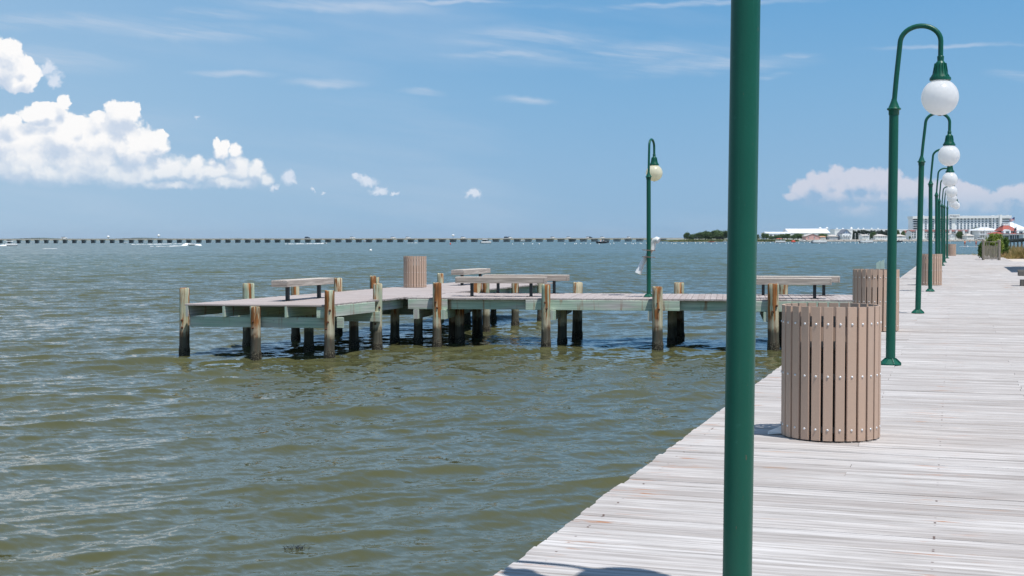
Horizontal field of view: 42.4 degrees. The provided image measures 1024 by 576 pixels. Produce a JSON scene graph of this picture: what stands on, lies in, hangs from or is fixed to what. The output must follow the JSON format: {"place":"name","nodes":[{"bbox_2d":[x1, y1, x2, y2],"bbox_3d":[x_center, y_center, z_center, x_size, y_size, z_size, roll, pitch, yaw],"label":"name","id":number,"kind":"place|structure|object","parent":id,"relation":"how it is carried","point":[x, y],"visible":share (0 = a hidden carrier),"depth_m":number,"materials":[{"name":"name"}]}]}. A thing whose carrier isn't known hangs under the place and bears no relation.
{"place":"outdoors","nodes":[
{"label":"outdoors","id":0,"kind":"place"},
{"bbox_2d":[13,238,760,238],"bbox_3d":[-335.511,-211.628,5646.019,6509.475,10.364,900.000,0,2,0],"label":"wooded hills","id":1,"kind":"structure","parent":0,"point":[115,238],"depth_m":5196.27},
{"bbox_2d":[188,239,678,239],"bbox_3d":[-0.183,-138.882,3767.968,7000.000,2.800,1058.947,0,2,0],"label":"salt marsh","id":2,"kind":"structure","parent":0,"point":[427,239],"depth_m":3343.06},
{"bbox_2d":[0,240,1023,575],"bbox_3d":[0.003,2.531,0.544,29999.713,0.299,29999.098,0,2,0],"label":"water","id":3,"kind":"structure","parent":0,"point":[132,442],"depth_m":20.12,"materials":[{"name":"green liquid"}]},
{"bbox_2d":[283,544,310,549],"bbox_3d":[-1.775,2.145,10.884,0.231,0.049,0.185,0,2,0],"label":"seaweed clump","id":4,"kind":"object","parent":3,"relation":"on","point":[296,546],"visible":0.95,"depth_m":10.88,"materials":[{"name":"plant"}]},
{"bbox_2d":[0,238,682,242],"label":"causeway bridge","id":5,"kind":"structure","parent":3,"relation":"in","point":[248,240],"depth_m":987.29,"materials":[{"name":"concrete"}]},
{"bbox_2d":[179,273,852,360],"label":"fishing pier","id":6,"kind":"structure","parent":3,"relation":"in","point":[331,312],"depth_m":30.88,"materials":[{"name":"grey wood"}]},
{"bbox_2d":[271,278,333,300],"bbox_3d":[-4.836,0.027,30.633,0.400,0.473,2.205,1,2,21],"label":"bench","id":7,"kind":"object","parent":6,"relation":"on","point":[287,284],"visible":1,"depth_m":30.18,"materials":[{"name":"grey wood"}]},
{"bbox_2d":[403,256,426,286],"bbox_3d":[-2.807,-0.475,38.202,0.673,0.894,0.672,-1,2,-22],"label":"litter bin","id":8,"kind":"object","parent":6,"relation":"on","point":[415,274],"visible":1,"depth_m":37.93,"materials":[{"name":"wood"}]},
{"bbox_2d":[451,268,489,284],"bbox_3d":[-1.250,-0.345,40.494,0.400,0.473,2.205,1,2,21],"label":"bench","id":9,"kind":"object","parent":6,"relation":"on","point":[463,272],"visible":0.9,"depth_m":39.89,"materials":[{"name":"grey wood"}]},
{"bbox_2d":[455,277,546,296],"bbox_3d":[-0.259,-0.034,32.106,2.205,0.473,0.400,0,2,9],"label":"bench","id":10,"kind":"object","parent":6,"relation":"on","point":[473,280],"visible":1,"depth_m":31.93,"materials":[{"name":"grey wood"}]},
{"bbox_2d":[482,274,569,292],"bbox_3d":[0.361,-0.103,33.925,2.205,0.473,0.400,0,2,9],"label":"bench","id":11,"kind":"object","parent":6,"relation":"on","point":[554,278],"visible":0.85,"depth_m":33.73,"materials":[{"name":"grey wood"}]},
{"bbox_2d":[644,138,662,296],"bbox_3d":[3.384,-1.703,31.907,0.402,3.817,0.809,1,2,22],"label":"street lamp","id":12,"kind":"object","parent":6,"relation":"on","point":[654,172],"visible":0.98,"depth_m":31.63,"materials":[{"name":"green metal"}]},
{"bbox_2d":[635,237,660,274],"bbox_3d":[3.270,-0.776,31.749,0.616,0.919,0.255,0,2,0],"label":"recycling tube","id":13,"kind":"object","parent":12,"relation":"attached to","point":[643,261],"visible":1,"depth_m":31.74,"materials":[{"name":"white plastic"}]},
{"bbox_2d":[756,278,831,298],"bbox_3d":[6.316,0.006,30.805,2.205,0.473,0.400,0,2,9],"label":"bench","id":14,"kind":"object","parent":6,"relation":"on","point":[814,282],"visible":0.59,"depth_m":30.57,"materials":[{"name":"grey wood"}]},
{"bbox_2d":[757,276,839,295],"bbox_3d":[6.916,-0.056,32.444,2.205,0.473,0.400,0,2,9],"label":"bench","id":15,"kind":"object","parent":6,"relation":"on","point":[835,279],"visible":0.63,"depth_m":32.25,"materials":[{"name":"grey wood"}]},
{"bbox_2d":[811,240,826,242],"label":"pontoon boat","id":16,"kind":"object","parent":3,"relation":"on","point":[818,241],"visible":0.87,"depth_m":683.86,"materials":[{"name":"metal"}]},
{"bbox_2d":[859,240,872,242],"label":"pontoon boat","id":17,"kind":"object","parent":3,"relation":"on","point":[865,241],"visible":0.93,"depth_m":713.61,"materials":[{"name":"metal"}]},
{"bbox_2d":[876,260,883,269],"bbox_3d":[9.823,0.637,35.249,0.204,2.796,0.140,1,2,18],"label":"mooring post","id":18,"kind":"object","parent":3,"relation":"in","point":[879,265],"visible":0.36,"depth_m":35.13,"materials":[{"name":"teal"}]},
{"bbox_2d":[1009,238,1023,246],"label":"walkway pier","id":19,"kind":"structure","parent":3,"relation":"in","point":[1018,240],"depth_m":306.34,"materials":[{"name":"grey wood"}]},
{"bbox_2d":[0,0,1023,238],"label":"sky","id":20,"kind":"structure","parent":0,"point":[119,118],"materials":[{"name":"blue"}]},
{"bbox_2d":[683,232,689,238],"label":"broadleaf tree","id":21,"kind":"object","parent":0,"point":[686,235],"visible":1,"depth_m":1073.01,"materials":[{"name":"green plant"}]},
{"bbox_2d":[668,241,798,241],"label":"marsh ground","id":22,"kind":"structure","parent":0,"point":[720,241],"depth_m":1010.88,"materials":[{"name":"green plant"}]},
{"bbox_2d":[693,232,704,238],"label":"broadleaf tree","id":23,"kind":"object","parent":22,"relation":"on","point":[698,235],"visible":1,"depth_m":1051.55,"materials":[{"name":"green plant"}]},
{"bbox_2d":[660,239,798,240],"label":"marsh grass","id":24,"kind":"structure","parent":22,"relation":"on","point":[726,240],"depth_m":1015.02,"materials":[{"name":"green plant"}]},
{"bbox_2d":[1009,217,1014,238],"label":"flag pole","id":25,"kind":"object","parent":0,"point":[1012,219],"visible":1,"depth_m":998.92,"materials":[{"name":"metal"}]},
{"bbox_3d":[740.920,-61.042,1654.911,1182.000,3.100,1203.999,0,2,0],"label":"far shore","id":26,"kind":"structure","parent":0,"visible":0},
{"bbox_2d":[703,232,713,238],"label":"broadleaf tree","id":27,"kind":"object","parent":26,"relation":"on","point":[708,235],"visible":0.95,"depth_m":1069.16,"materials":[{"name":"green plant"}]},
{"bbox_2d":[711,229,722,238],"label":"broadleaf tree","id":28,"kind":"object","parent":26,"relation":"on","point":[714,232],"visible":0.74,"depth_m":1073.59,"materials":[{"name":"green plant"}]},
{"bbox_2d":[714,232,723,238],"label":"broadleaf tree","id":29,"kind":"object","parent":26,"relation":"on","point":[718,236],"visible":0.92,"depth_m":1064.24,"materials":[{"name":"green plant"}]},
{"bbox_2d":[761,232,789,238],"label":"storage shed","id":30,"kind":"structure","parent":26,"relation":"on","point":[774,233],"depth_m":1249.03,"materials":[{"name":"white paint"}]},
{"bbox_2d":[783,234,790,238],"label":"broadleaf tree","id":31,"kind":"object","parent":26,"relation":"on","point":[786,236],"visible":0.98,"depth_m":1096.23,"materials":[{"name":"green plant"}]},
{"bbox_2d":[783,227,829,238],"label":"storage shed","id":32,"kind":"structure","parent":26,"relation":"on","point":[809,231],"depth_m":1264.27,"materials":[{"name":"white paint"}]},
{"bbox_2d":[802,234,818,239],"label":"house","id":33,"kind":"structure","parent":26,"relation":"on","point":[810,237],"depth_m":1074.26,"materials":[{"name":"pink"}]},
{"bbox_2d":[826,235,838,239],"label":"house","id":34,"kind":"structure","parent":26,"relation":"on","point":[831,237],"depth_m":1077.26,"materials":[{"name":"grey"}]},
{"bbox_2d":[837,229,851,239],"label":"house","id":35,"kind":"structure","parent":26,"relation":"on","point":[845,234],"depth_m":1071.17,"materials":[{"name":"white paint"}]},
{"bbox_2d":[830,229,886,238],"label":"townhouse row","id":36,"kind":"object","parent":26,"relation":"on","point":[834,231],"visible":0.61,"depth_m":1328.78,"materials":[{"name":"white paint"}]},
{"bbox_2d":[858,234,868,239],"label":"house","id":37,"kind":"structure","parent":26,"relation":"on","point":[862,236],"depth_m":1075.31,"materials":[{"name":"white paint"}]},
{"bbox_2d":[871,234,886,239],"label":"house","id":38,"kind":"structure","parent":26,"relation":"on","point":[879,236],"depth_m":1075.29,"materials":[{"name":"white paint"}]},
{"bbox_2d":[796,239,985,241],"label":"riprap","id":39,"kind":"object","parent":26,"relation":"on","point":[852,240],"visible":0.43,"depth_m":1055.35,"materials":[{"name":"stone"}]},
{"bbox_2d":[897,234,905,239],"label":"house","id":40,"kind":"structure","parent":26,"relation":"on","point":[900,236],"depth_m":1075.26,"materials":[{"name":"white paint"}]},
{"bbox_2d":[906,230,916,239],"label":"townhouse","id":41,"kind":"structure","parent":26,"relation":"on","point":[912,233],"depth_m":1094.22,"materials":[{"name":"white paint"}]},
{"bbox_2d":[948,233,954,239],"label":"house","id":42,"kind":"structure","parent":26,"relation":"on","point":[951,236],"depth_m":1073.23,"materials":[{"name":"white paint"}]},
{"bbox_2d":[907,214,1011,229],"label":"hotel","id":43,"kind":"structure","parent":26,"relation":"on","point":[957,222],"depth_m":1418.30,"materials":[{"name":"white paint"}]},
{"bbox_2d":[956,231,962,237],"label":"broadleaf tree","id":44,"kind":"object","parent":26,"relation":"on","point":[958,234],"visible":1,"depth_m":1083.12,"materials":[{"name":"green plant"}]},
{"bbox_2d":[962,234,973,239],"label":"house","id":45,"kind":"structure","parent":26,"relation":"on","point":[967,236],"depth_m":1071.69,"materials":[{"name":"white paint"}]},
{"bbox_2d":[971,227,996,239],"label":"verandah building","id":46,"kind":"structure","parent":26,"relation":"on","point":[978,232],"depth_m":1078.30,"materials":[{"name":"white paint"}]},
{"bbox_2d":[987,224,1023,238],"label":"restaurant","id":47,"kind":"structure","parent":26,"relation":"on","point":[1005,230],"depth_m":1039.20,"materials":[{"name":"red paint"}]},
{"bbox_2d":[1008,222,1023,229],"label":"marquee roof","id":48,"kind":"structure","parent":26,"relation":"on","point":[1018,226],"depth_m":1115.24,"materials":[{"name":"white fabric"}]},
{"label":"sand bank","id":49,"kind":"structure","parent":0,"visible":0},
{"bbox_2d":[493,255,1023,575],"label":"boardwalk","id":50,"kind":"structure","parent":49,"relation":"on","point":[929,481],"depth_m":7.55,"materials":[{"name":"grey wood"}]},
{"bbox_2d":[723,0,760,575],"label":"street lamp","id":51,"kind":"object","parent":50,"relation":"on","point":[741,283],"visible":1,"depth_m":4.58,"materials":[{"name":"green metal"}]},
{"bbox_2d":[780,302,881,440],"bbox_3d":[2.260,0.579,9.358,0.694,0.922,0.693,0,2,-1],"label":"litter bin","id":52,"kind":"object","parent":50,"relation":"on","point":[831,373],"visible":1,"depth_m":9.08,"materials":[{"name":"beige wood"}]},
{"bbox_2d":[852,269,899,330],"bbox_3d":[5.527,0.176,20.056,0.694,0.922,0.693,-2,3,-41],"label":"litter bin","id":53,"kind":"object","parent":50,"relation":"on","point":[869,286],"visible":0.55,"depth_m":19.78,"materials":[{"name":"wood"}]},
{"bbox_2d":[881,23,958,365],"bbox_3d":[4.462,-1.015,14.457,0.793,3.742,0.394,1,2,19],"label":"street lamp","id":54,"kind":"object","parent":50,"relation":"on","point":[940,95],"visible":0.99,"depth_m":14.48,"materials":[{"name":"green metal"}]},
{"bbox_2d":[921,254,941,284],"bbox_3d":[12.496,-0.556,39.458,0.693,0.922,0.694,0,2,9],"label":"litter bin","id":55,"kind":"object","parent":50,"relation":"on","point":[936,269],"visible":0.66,"depth_m":39.17,"materials":[{"name":"wood"}]},
{"bbox_2d":[911,114,959,313],"bbox_3d":[7.865,-1.390,24.478,0.793,3.742,0.394,1,2,18],"label":"street lamp","id":56,"kind":"object","parent":50,"relation":"on","point":[948,153],"visible":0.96,"depth_m":24.50,"materials":[{"name":"green metal"}]},
{"bbox_2d":[926,149,957,291],"bbox_3d":[11.263,-1.778,34.600,0.793,3.742,0.394,0,2,17],"label":"street lamp","id":57,"kind":"object","parent":50,"relation":"on","point":[949,178],"visible":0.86,"depth_m":34.62,"materials":[{"name":"green metal"}]},
{"bbox_2d":[934,168,957,253],"bbox_3d":[14.874,-2.221,45.305,0.809,3.817,0.402,0,2,15],"label":"street lamp","id":58,"kind":"object","parent":50,"relation":"on","point":[952,191],"visible":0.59,"depth_m":45.30,"materials":[{"name":"green metal"}]},
{"bbox_2d":[938,180,956,253],"bbox_3d":[18.273,-2.661,55.484,0.833,3.930,0.414,0,2,20],"label":"street lamp","id":59,"kind":"object","parent":50,"relation":"on","point":[952,199],"visible":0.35,"depth_m":55.53,"materials":[{"name":"green metal"}]},
{"bbox_2d":[941,186,956,265],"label":"street lamp","id":60,"kind":"object","parent":50,"relation":"on","point":[954,204],"visible":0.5,"depth_m":67.12,"materials":[{"name":"green metal"}]},
{"bbox_2d":[943,193,957,262],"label":"street lamp","id":61,"kind":"object","parent":50,"relation":"on","point":[944,246],"visible":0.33,"depth_m":75.83,"materials":[{"name":"green metal"}]},
{"bbox_2d":[948,244,955,255],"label":"litter bin","id":62,"kind":"object","parent":50,"relation":"on","point":[951,249],"visible":0.83,"depth_m":104.67,"materials":[{"name":"wood"}]},
{"bbox_2d":[946,195,959,257],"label":"street lamp","id":63,"kind":"object","parent":50,"relation":"on","point":[958,207],"visible":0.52,"depth_m":91.32,"materials":[{"name":"green metal"}]},
{"bbox_2d":[977,241,981,257],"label":"shrub","id":64,"kind":"object","parent":50,"relation":"on","point":[979,250],"visible":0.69,"depth_m":93.88,"materials":[{"name":"green plant"}]},
{"bbox_2d":[982,240,1000,259],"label":"slatted railing","id":65,"kind":"object","parent":50,"relation":"on","point":[997,254],"visible":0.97,"depth_m":84.08,"materials":[{"name":"wood"}]},
{"bbox_2d":[985,233,1004,257],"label":"shrub","id":66,"kind":"object","parent":65,"relation":"in","point":[993,237],"visible":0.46,"depth_m":92.23,"materials":[{"name":"green plant"}]},
{"bbox_2d":[1017,270,1023,285],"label":"bench","id":67,"kind":"object","parent":50,"relation":"on","point":[1020,272],"visible":0.96,"depth_m":38.58,"materials":[{"name":"grey wood"}]},
{"bbox_2d":[973,244,1023,258],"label":"dune grass","id":68,"kind":"structure","parent":49,"relation":"on","point":[1017,252],"depth_m":95.79,"materials":[{"name":"plant"}]},
{"bbox_2d":[1001,236,1009,253],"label":"shrub","id":69,"kind":"object","parent":49,"relation":"on","point":[1005,241],"visible":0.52,"depth_m":96.74,"materials":[{"name":"green plant"}]}
]}

